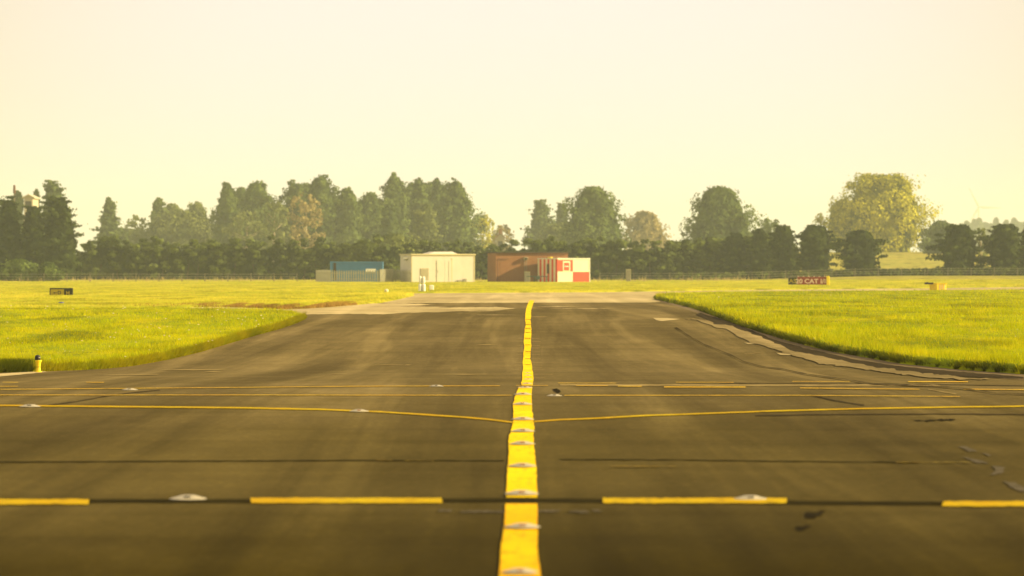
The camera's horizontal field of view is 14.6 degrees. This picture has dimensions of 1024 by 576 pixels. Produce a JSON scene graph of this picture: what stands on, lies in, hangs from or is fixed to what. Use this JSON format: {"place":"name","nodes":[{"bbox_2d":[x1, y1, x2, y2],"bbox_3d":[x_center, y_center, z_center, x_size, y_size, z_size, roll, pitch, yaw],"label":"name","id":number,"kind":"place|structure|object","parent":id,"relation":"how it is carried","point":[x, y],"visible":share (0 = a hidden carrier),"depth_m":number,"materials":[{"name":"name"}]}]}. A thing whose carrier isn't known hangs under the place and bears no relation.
{"place":"outdoors","nodes":[
{"label":"outdoors","id":0,"kind":"place"},
{"bbox_2d":[22,194,40,220],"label":"house","id":1,"kind":"structure","parent":0,"point":[30,199],"depth_m":659.95,"materials":[{"name":"white paint"}]},
{"bbox_2d":[0,304,307,366],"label":"lawn","id":2,"kind":"structure","parent":0,"point":[88,346],"depth_m":83.90,"materials":[{"name":"green plant"}]},
{"bbox_2d":[0,358,35,372],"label":"grass","id":3,"kind":"structure","parent":2,"relation":"on","point":[9,366],"depth_m":55.03,"materials":[{"name":"green plant"}]},
{"bbox_2d":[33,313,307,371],"bbox_3d":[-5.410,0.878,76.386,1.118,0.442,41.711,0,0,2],"label":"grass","id":4,"kind":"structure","parent":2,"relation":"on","point":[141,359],"depth_m":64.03,"materials":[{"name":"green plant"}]},
{"bbox_2d":[196,303,513,313],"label":"cross taxiway","id":5,"kind":"structure","parent":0,"point":[384,308],"depth_m":118.00,"materials":[{"name":"concrete"}]},
{"bbox_2d":[2,275,816,281],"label":"dry grass","id":6,"kind":"structure","parent":0,"point":[599,279],"depth_m":456.45,"materials":[{"name":"green plant"}]},
{"bbox_2d":[0,302,1023,575],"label":"taxiway","id":7,"kind":"structure","parent":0,"point":[102,452],"depth_m":25.26,"materials":[{"name":"grey asphalt"}]},
{"bbox_2d":[0,499,88,504],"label":"holding dash","id":8,"kind":"object","parent":7,"relation":"on","point":[43,501],"visible":1,"depth_m":20.22,"materials":[{"name":"yellow paint"}]},
{"bbox_2d":[170,495,206,499],"bbox_3d":[-1.657,1.069,20.459,0.192,0.018,0.192,0,0,0],"label":"pavement light","id":9,"kind":"object","parent":7,"relation":"on","point":[188,497],"visible":1,"depth_m":20.40,"materials":[{"name":"metal"}]},
{"bbox_2d":[67,386,350,388],"bbox_3d":[-2.698,1.030,41.594,5.482,0.022,0.580,0,0,-21],"label":"edge line","id":10,"kind":"object","parent":7,"relation":"on","point":[212,387],"visible":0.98,"depth_m":41.40,"materials":[{"name":"yellow paint"}]},
{"bbox_2d":[0,460,503,462],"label":"pavement joint","id":11,"kind":"object","parent":7,"relation":"on","point":[242,460],"visible":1,"depth_m":24.64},
{"bbox_2d":[0,405,512,422],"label":"turn off line","id":12,"kind":"object","parent":7,"relation":"on","point":[261,408],"visible":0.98,"depth_m":33.91,"materials":[{"name":"yellow paint"}]},
{"bbox_2d":[250,497,441,502],"bbox_3d":[-0.847,1.079,20.332,0.997,0.001,0.529,0,0,0],"label":"holding dash","id":13,"kind":"object","parent":7,"relation":"on","point":[345,500],"visible":1,"depth_m":20.31,"materials":[{"name":"yellow paint"}]},
{"bbox_2d":[9,498,942,504],"bbox_3d":[-0.090,1.081,20.301,6.317,0.001,0.541,0,0,3],"label":"pavement joint","id":14,"kind":"object","parent":7,"relation":"on","point":[560,500],"visible":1,"depth_m":20.25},
{"bbox_2d":[499,503,540,575],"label":"line","id":15,"kind":"object","parent":7,"relation":"on","point":[519,549],"visible":0.98,"depth_m":17.16,"materials":[{"name":"yellow paint"}]},
{"bbox_2d":[502,568,537,572],"bbox_3d":[0.031,1.087,15.399,0.142,0.014,0.142,0,0,0],"label":"pavement light","id":16,"kind":"object","parent":15,"relation":"on","point":[519,570],"visible":1,"depth_m":15.36,"materials":[{"name":"metal"}]},
{"bbox_2d":[506,388,536,496],"bbox_3d":[0.082,1.056,31.290,0.186,0.047,21.397,0,0,0],"label":"line","id":17,"kind":"object","parent":7,"relation":"on","point":[521,478],"visible":0.9,"depth_m":25.82,"materials":[{"name":"yellow paint"}]},
{"bbox_2d":[521,300,533,384],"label":"line","id":18,"kind":"object","parent":7,"relation":"on","point":[527,347],"visible":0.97,"depth_m":69.35,"materials":[{"name":"yellow paint"}]},
{"bbox_2d":[603,497,786,502],"bbox_3d":[0.934,1.079,20.324,0.953,0.001,0.532,0,0,0],"label":"holding dash","id":19,"kind":"object","parent":7,"relation":"on","point":[683,500],"visible":1,"depth_m":20.31,"materials":[{"name":"yellow paint"}]},
{"bbox_2d":[559,459,919,462],"bbox_3d":[1.397,1.063,24.631,2.234,0.001,0.192,0,0,11],"label":"pavement joint","id":20,"kind":"object","parent":7,"relation":"on","point":[719,460],"visible":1,"depth_m":24.64,"materials":[{"name":"black asphalt"}]},
{"bbox_2d":[560,384,939,385],"bbox_3d":[2.536,1.043,43.057,4.124,0.020,1.567,0,0,4],"label":"joint sealant","id":21,"kind":"object","parent":7,"relation":"on","point":[743,384],"visible":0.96,"depth_m":43.34,"materials":[{"name":"black rubber"}]},
{"bbox_2d":[576,395,959,396],"bbox_3d":[2.351,1.013,37.740,3.728,0.004,0.443,0,0,7],"label":"edge line","id":22,"kind":"object","parent":7,"relation":"on","point":[752,395],"visible":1,"depth_m":37.73,"materials":[{"name":"yellow paint"}]},
{"bbox_2d":[533,405,1023,421],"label":"turn off line","id":23,"kind":"object","parent":7,"relation":"on","point":[777,410],"visible":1,"depth_m":33.42,"materials":[{"name":"yellow paint"}]},
{"bbox_2d":[688,318,987,379],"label":"concrete patch","id":24,"kind":"object","parent":7,"relation":"on","point":[752,338],"visible":1,"depth_m":65.01,"materials":[{"name":"grey concrete"}]},
{"bbox_2d":[652,299,1023,379],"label":"shoulder strip","id":25,"kind":"object","parent":7,"relation":"on","point":[841,354],"visible":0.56,"depth_m":64.69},
{"bbox_2d":[676,327,1023,393],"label":"pavement crack","id":26,"kind":"object","parent":7,"relation":"on","point":[853,380],"visible":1,"depth_m":45.76,"materials":[{"name":"asphalt"}]},
{"bbox_2d":[696,313,1023,377],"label":"sealed strip","id":27,"kind":"object","parent":7,"relation":"on","point":[716,320],"visible":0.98,"depth_m":62.54,"materials":[{"name":"asphalt"}]},
{"bbox_2d":[739,383,1021,385],"bbox_3d":[4.015,1.048,43.626,4.028,0.031,0.971,0,0,27],"label":"pavement joint","id":28,"kind":"object","parent":7,"relation":"on","point":[858,383],"visible":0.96,"depth_m":44.07,"materials":[{"name":"asphalt"}]},
{"bbox_2d":[756,413,1023,415],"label":"pavement joint","id":29,"kind":"object","parent":7,"relation":"on","point":[891,414],"visible":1,"depth_m":32.55,"materials":[{"name":"asphalt"}]},
{"bbox_2d":[942,501,1023,505],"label":"holding dash","id":30,"kind":"object","parent":7,"relation":"on","point":[983,503],"visible":1,"depth_m":20.04,"materials":[{"name":"yellow paint"}]},
{"bbox_2d":[0,279,1023,308],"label":"lawn","id":31,"kind":"structure","parent":0,"point":[360,288],"depth_m":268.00,"materials":[{"name":"green plant"}]},
{"bbox_2d":[0,195,31,278],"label":"conifer tree","id":32,"kind":"object","parent":31,"relation":"on","point":[11,241],"visible":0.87,"depth_m":496.96,"materials":[{"name":"green plant"}]},
{"bbox_2d":[0,258,39,280],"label":"bush","id":33,"kind":"object","parent":31,"relation":"on","point":[16,268],"visible":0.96,"depth_m":443.53,"materials":[{"name":"green plant"}]},
{"bbox_2d":[19,205,44,267],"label":"conifer tree","id":34,"kind":"object","parent":31,"relation":"on","point":[32,214],"visible":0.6,"depth_m":500.92,"materials":[{"name":"green plant"}]},
{"bbox_2d":[31,261,65,280],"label":"bush","id":35,"kind":"object","parent":31,"relation":"on","point":[49,270],"visible":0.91,"depth_m":443.15,"materials":[{"name":"green plant"}]},
{"bbox_2d":[30,195,88,278],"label":"conifer tree","id":36,"kind":"object","parent":31,"relation":"on","point":[58,243],"visible":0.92,"depth_m":494.53,"materials":[{"name":"green plant"}]},
{"bbox_2d":[50,288,72,294],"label":"taxiway sign","id":37,"kind":"object","parent":31,"relation":"on","point":[59,291],"visible":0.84,"depth_m":182.79,"materials":[{"name":"metal"}]},
{"bbox_2d":[0,279,296,279],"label":"wire fence","id":38,"kind":"object","parent":31,"relation":"on","point":[148,279],"visible":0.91,"depth_m":427.94,"materials":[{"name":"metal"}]},
{"bbox_2d":[132,300,357,308],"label":"dry grass","id":39,"kind":"structure","parent":31,"relation":"on","point":[317,305],"depth_m":124.70,"materials":[{"name":"green plant"}]},
{"bbox_2d":[316,270,330,281],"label":"palisade fence","id":40,"kind":"object","parent":31,"relation":"on","point":[323,276],"visible":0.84,"depth_m":413.87,"materials":[{"name":"metal"}]},
{"bbox_2d":[332,270,377,281],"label":"palisade fence","id":41,"kind":"object","parent":31,"relation":"on","point":[355,276],"visible":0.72,"depth_m":408.98,"materials":[{"name":"metal"}]},
{"bbox_2d":[330,261,383,281],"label":"blue container","id":42,"kind":"object","parent":31,"relation":"on","point":[349,266],"visible":0.7,"depth_m":421.00,"materials":[{"name":"metal"}]},
{"bbox_2d":[379,269,393,281],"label":"palisade fence","id":43,"kind":"object","parent":31,"relation":"on","point":[390,275],"visible":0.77,"depth_m":413.11,"materials":[{"name":"metal"}]},
{"bbox_2d":[394,269,410,281],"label":"palisade fence","id":44,"kind":"object","parent":31,"relation":"on","point":[396,276],"visible":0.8,"depth_m":413.83,"materials":[{"name":"metal"}]},
{"bbox_2d":[399,252,475,281],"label":"equipment shed","id":45,"kind":"structure","parent":31,"relation":"on","point":[442,267],"depth_m":413.17,"materials":[{"name":"grey metal"}]},
{"bbox_2d":[437,260,444,281],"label":"door","id":46,"kind":"structure","parent":45,"relation":"in","point":[440,263],"depth_m":412.98,"materials":[{"name":"grey metal"}]},
{"bbox_2d":[486,252,569,281],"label":"brick building","id":47,"kind":"structure","parent":31,"relation":"on","point":[508,266],"depth_m":415.38,"materials":[{"name":"brick"}]},
{"bbox_2d":[537,257,589,281],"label":"chequered hut","id":48,"kind":"object","parent":31,"relation":"on","point":[565,269],"visible":0.88,"depth_m":412.04,"materials":[{"name":"white paint"}]},
{"bbox_2d":[788,276,829,285],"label":"holding position sign","id":49,"kind":"object","parent":31,"relation":"on","point":[809,280],"visible":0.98,"depth_m":307.30,"materials":[{"name":"red metal"}]},
{"bbox_2d":[623,268,1017,279],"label":"wire fence","id":50,"kind":"object","parent":31,"relation":"on","point":[822,272],"visible":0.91,"depth_m":491.94,"materials":[{"name":"metal"}]},
{"bbox_2d":[675,266,1023,279],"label":"hedge","id":51,"kind":"object","parent":31,"relation":"on","point":[978,271],"visible":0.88,"depth_m":495.80,"materials":[{"name":"green plant"}]},
{"bbox_2d":[0,0,1023,251],"label":"sky","id":52,"kind":"structure","parent":0,"point":[655,104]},
{"bbox_2d":[383,287,1023,302],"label":"cross taxiway","id":53,"kind":"structure","parent":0,"point":[601,297],"depth_m":184.35,"materials":[{"name":"concrete"}]},
{"bbox_2d":[652,288,1023,373],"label":"lawn","id":54,"kind":"structure","parent":0,"point":[931,360],"depth_m":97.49,"materials":[{"name":"green plant"}]},
{"bbox_2d":[751,252,1023,279],"bbox_3d":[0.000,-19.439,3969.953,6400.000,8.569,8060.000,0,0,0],"label":"ground","id":55,"kind":"structure","parent":0,"point":[914,260],"depth_m":690.63,"materials":[{"name":"green plant"}]},
{"bbox_2d":[12,190,23,231],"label":"conifer tree","id":56,"kind":"object","parent":55,"relation":"on","point":[18,197],"visible":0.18,"depth_m":767.31,"materials":[{"name":"green plant"}]},
{"bbox_2d":[39,180,77,241],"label":"conifer tree","id":57,"kind":"object","parent":55,"relation":"on","point":[51,187],"visible":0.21,"depth_m":742.96,"materials":[{"name":"green plant"}]},
{"bbox_2d":[89,197,130,247],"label":"conifer tree","id":58,"kind":"object","parent":55,"relation":"on","point":[109,220],"visible":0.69,"depth_m":838.89,"materials":[{"name":"green plant"}]},
{"bbox_2d":[124,214,146,231],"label":"sparse tree","id":59,"kind":"object","parent":55,"relation":"on","point":[132,223],"visible":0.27,"depth_m":911.01,"materials":[{"name":"green plant"}]},
{"bbox_2d":[119,228,152,249],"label":"broadleaf tree","id":60,"kind":"object","parent":55,"relation":"on","point":[135,235],"visible":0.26,"depth_m":872.86,"materials":[{"name":"green plant"}]},
{"bbox_2d":[145,197,168,242],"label":"conifer tree","id":61,"kind":"object","parent":55,"relation":"on","point":[158,204],"visible":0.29,"depth_m":887.09,"materials":[{"name":"green plant"}]},
{"bbox_2d":[140,209,214,250],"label":"broadleaf tree","id":62,"kind":"object","parent":55,"relation":"on","point":[182,227],"visible":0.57,"depth_m":871.47,"materials":[{"name":"green plant"}]},
{"bbox_2d":[185,201,214,238],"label":"broadleaf tree","id":63,"kind":"object","parent":55,"relation":"on","point":[196,206],"visible":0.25,"depth_m":934.77,"materials":[{"name":"green plant"}]},
{"bbox_2d":[209,181,246,246],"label":"conifer tree","id":64,"kind":"object","parent":55,"relation":"on","point":[226,206],"visible":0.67,"depth_m":826.45,"materials":[{"name":"green plant"}]},
{"bbox_2d":[75,234,402,279],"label":"hedge","id":65,"kind":"object","parent":55,"relation":"on","point":[208,259],"visible":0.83,"depth_m":519.48,"materials":[{"name":"green plant"}]},
{"bbox_2d":[221,211,267,249],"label":"birch tree","id":66,"kind":"object","parent":55,"relation":"on","point":[254,225],"visible":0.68,"depth_m":791.61,"materials":[{"name":"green plant"}]},
{"bbox_2d":[236,180,292,249],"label":"broadleaf tree","id":67,"kind":"object","parent":55,"relation":"on","point":[256,196],"visible":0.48,"depth_m":837.43,"materials":[{"name":"green plant"}]},
{"bbox_2d":[255,201,293,261],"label":"birch tree","id":68,"kind":"object","parent":55,"relation":"on","point":[277,207],"visible":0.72,"depth_m":796.81,"materials":[{"name":"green plant"}]},
{"bbox_2d":[275,179,306,248],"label":"broadleaf tree","id":69,"kind":"object","parent":55,"relation":"on","point":[294,189],"visible":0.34,"depth_m":850.23,"materials":[{"name":"green plant"}]},
{"bbox_2d":[283,192,325,248],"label":"birch tree","id":70,"kind":"object","parent":55,"relation":"on","point":[304,219],"visible":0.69,"depth_m":784.86,"materials":[{"name":"brown plant"}]},
{"bbox_2d":[290,174,338,244],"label":"broadleaf tree","id":71,"kind":"object","parent":55,"relation":"on","point":[322,191],"visible":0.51,"depth_m":837.75,"materials":[{"name":"green plant"}]},
{"bbox_2d":[322,186,375,247],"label":"conifer tree","id":72,"kind":"object","parent":55,"relation":"on","point":[346,221],"visible":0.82,"depth_m":814.13,"materials":[{"name":"green plant"}]},
{"bbox_2d":[356,191,387,241],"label":"broadleaf tree","id":73,"kind":"object","parent":55,"relation":"on","point":[372,206],"visible":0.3,"depth_m":825.75,"materials":[{"name":"green plant"}]},
{"bbox_2d":[375,203,405,242],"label":"conifer tree","id":74,"kind":"object","parent":55,"relation":"on","point":[389,222],"visible":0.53,"depth_m":778.88,"materials":[{"name":"green plant"}]},
{"bbox_2d":[378,172,412,239],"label":"conifer tree","id":75,"kind":"object","parent":55,"relation":"on","point":[392,189],"visible":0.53,"depth_m":844.47,"materials":[{"name":"green plant"}]},
{"bbox_2d":[377,232,421,251],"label":"broadleaf tree","id":76,"kind":"object","parent":55,"relation":"on","point":[396,240],"visible":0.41,"depth_m":558.45,"materials":[{"name":"green plant"}]},
{"bbox_2d":[406,177,433,239],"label":"conifer tree","id":77,"kind":"object","parent":55,"relation":"on","point":[419,195],"visible":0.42,"depth_m":850.55,"materials":[{"name":"green plant"}]},
{"bbox_2d":[407,203,443,249],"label":"conifer tree","id":78,"kind":"object","parent":55,"relation":"on","point":[426,227],"visible":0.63,"depth_m":772.68,"materials":[{"name":"green plant"}]},
{"bbox_2d":[429,177,442,242],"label":"conifer tree","id":79,"kind":"object","parent":55,"relation":"on","point":[434,196],"visible":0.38,"depth_m":857.01,"materials":[{"name":"green plant"}]},
{"bbox_2d":[402,181,489,247],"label":"broadleaf tree","id":80,"kind":"object","parent":55,"relation":"on","point":[410,186],"visible":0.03,"depth_m":872.41,"materials":[{"name":"green plant"}]},
{"bbox_2d":[435,177,477,251],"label":"conifer tree","id":81,"kind":"object","parent":55,"relation":"on","point":[453,214],"visible":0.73,"depth_m":825.88,"materials":[{"name":"green plant"}]},
{"bbox_2d":[466,192,485,253],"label":"broadleaf tree","id":82,"kind":"object","parent":55,"relation":"on","point":[476,243],"visible":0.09,"depth_m":875.83,"materials":[{"name":"green plant"}]},
{"bbox_2d":[470,214,498,251],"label":"birch tree","id":83,"kind":"object","parent":55,"relation":"on","point":[487,225],"visible":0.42,"depth_m":910.06,"materials":[{"name":"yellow plant"}]},
{"bbox_2d":[488,224,514,249],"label":"sparse tree","id":84,"kind":"object","parent":55,"relation":"on","point":[508,233],"visible":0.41,"depth_m":982.74,"materials":[{"name":"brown plant"}]},
{"bbox_2d":[520,198,556,249],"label":"conifer tree","id":85,"kind":"object","parent":55,"relation":"on","point":[540,214],"visible":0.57,"depth_m":982.37,"materials":[{"name":"green plant"}]},
{"bbox_2d":[401,235,683,279],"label":"hedge","id":86,"kind":"object","parent":55,"relation":"on","point":[638,260],"visible":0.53,"depth_m":522.45,"materials":[{"name":"green plant"}]},
{"bbox_2d":[535,223,564,242],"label":"broadleaf tree","id":87,"kind":"object","parent":55,"relation":"on","point":[551,229],"visible":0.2,"depth_m":873.65,"materials":[{"name":"green plant"}]},
{"bbox_2d":[554,202,568,223],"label":"conifer tree","id":88,"kind":"object","parent":55,"relation":"on","point":[560,212],"visible":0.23,"depth_m":995.06,"materials":[{"name":"green plant"}]},
{"bbox_2d":[549,186,631,249],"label":"broadleaf tree","id":89,"kind":"object","parent":55,"relation":"on","point":[594,215],"visible":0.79,"depth_m":764.47,"materials":[{"name":"green plant"}]},
{"bbox_2d":[621,210,673,250],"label":"broadleaf tree","id":90,"kind":"object","parent":55,"relation":"on","point":[645,225],"visible":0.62,"depth_m":1077.13,"materials":[{"name":"green plant"}]},
{"bbox_2d":[673,239,697,274],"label":"conifer tree","id":91,"kind":"object","parent":55,"relation":"on","point":[688,260],"visible":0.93,"depth_m":524.15,"materials":[{"name":"green plant"}]},
{"bbox_2d":[678,185,768,242],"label":"broadleaf tree","id":92,"kind":"object","parent":55,"relation":"on","point":[721,214],"visible":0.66,"depth_m":740.77,"materials":[{"name":"green plant"}]},
{"bbox_2d":[716,232,751,273],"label":"conifer tree","id":93,"kind":"object","parent":55,"relation":"on","point":[735,253],"visible":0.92,"depth_m":523.07,"materials":[{"name":"green plant"}]},
{"bbox_2d":[673,235,800,274],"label":"hedge","id":94,"kind":"object","parent":55,"relation":"on","point":[702,255],"visible":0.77,"depth_m":525.27,"materials":[{"name":"green plant"}]},
{"bbox_2d":[743,228,772,272],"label":"conifer tree","id":95,"kind":"object","parent":55,"relation":"on","point":[758,258],"visible":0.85,"depth_m":521.14,"materials":[{"name":"green plant"}]},
{"bbox_2d":[758,218,779,236],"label":"broadleaf tree","id":96,"kind":"object","parent":55,"relation":"on","point":[769,228],"visible":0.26,"depth_m":766.99,"materials":[{"name":"green plant"}]},
{"bbox_2d":[764,224,800,273],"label":"conifer tree","id":97,"kind":"object","parent":55,"relation":"on","point":[781,253],"visible":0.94,"depth_m":514.97,"materials":[{"name":"green plant"}]},
{"bbox_2d":[788,224,840,271],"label":"tree","id":98,"kind":"object","parent":55,"relation":"on","point":[815,247],"visible":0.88,"depth_m":510.63,"materials":[{"name":"green plant"}]},
{"bbox_2d":[812,200,850,251],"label":"broadleaf tree","id":99,"kind":"object","parent":55,"relation":"on","point":[820,218],"visible":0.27,"depth_m":837.25,"materials":[{"name":"green plant"}]},
{"bbox_2d":[828,229,889,270],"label":"tree","id":100,"kind":"object","parent":55,"relation":"on","point":[862,249],"visible":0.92,"depth_m":503.47,"materials":[{"name":"green plant"}]},
{"bbox_2d":[825,172,942,251],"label":"broadleaf tree","id":101,"kind":"object","parent":55,"relation":"on","point":[884,206],"visible":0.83,"depth_m":822.62,"materials":[{"name":"green plant"}]},
{"bbox_2d":[913,220,949,253],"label":"broadleaf tree","id":102,"kind":"object","parent":55,"relation":"on","point":[931,230],"visible":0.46,"depth_m":790.23,"materials":[{"name":"green plant"}]},
{"bbox_2d":[924,223,990,269],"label":"conifer tree","id":103,"kind":"object","parent":55,"relation":"on","point":[957,247],"visible":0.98,"depth_m":498.53,"materials":[{"name":"green plant"}]},
{"bbox_2d":[956,221,1023,251],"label":"distant wood","id":104,"kind":"object","parent":55,"relation":"on","point":[973,226],"visible":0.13,"depth_m":2496.39,"materials":[{"name":"green plant"}]},
{"bbox_2d":[976,223,1023,275],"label":"tree","id":105,"kind":"object","parent":55,"relation":"on","point":[1003,247],"visible":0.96,"depth_m":498.54,"materials":[{"name":"green plant"}]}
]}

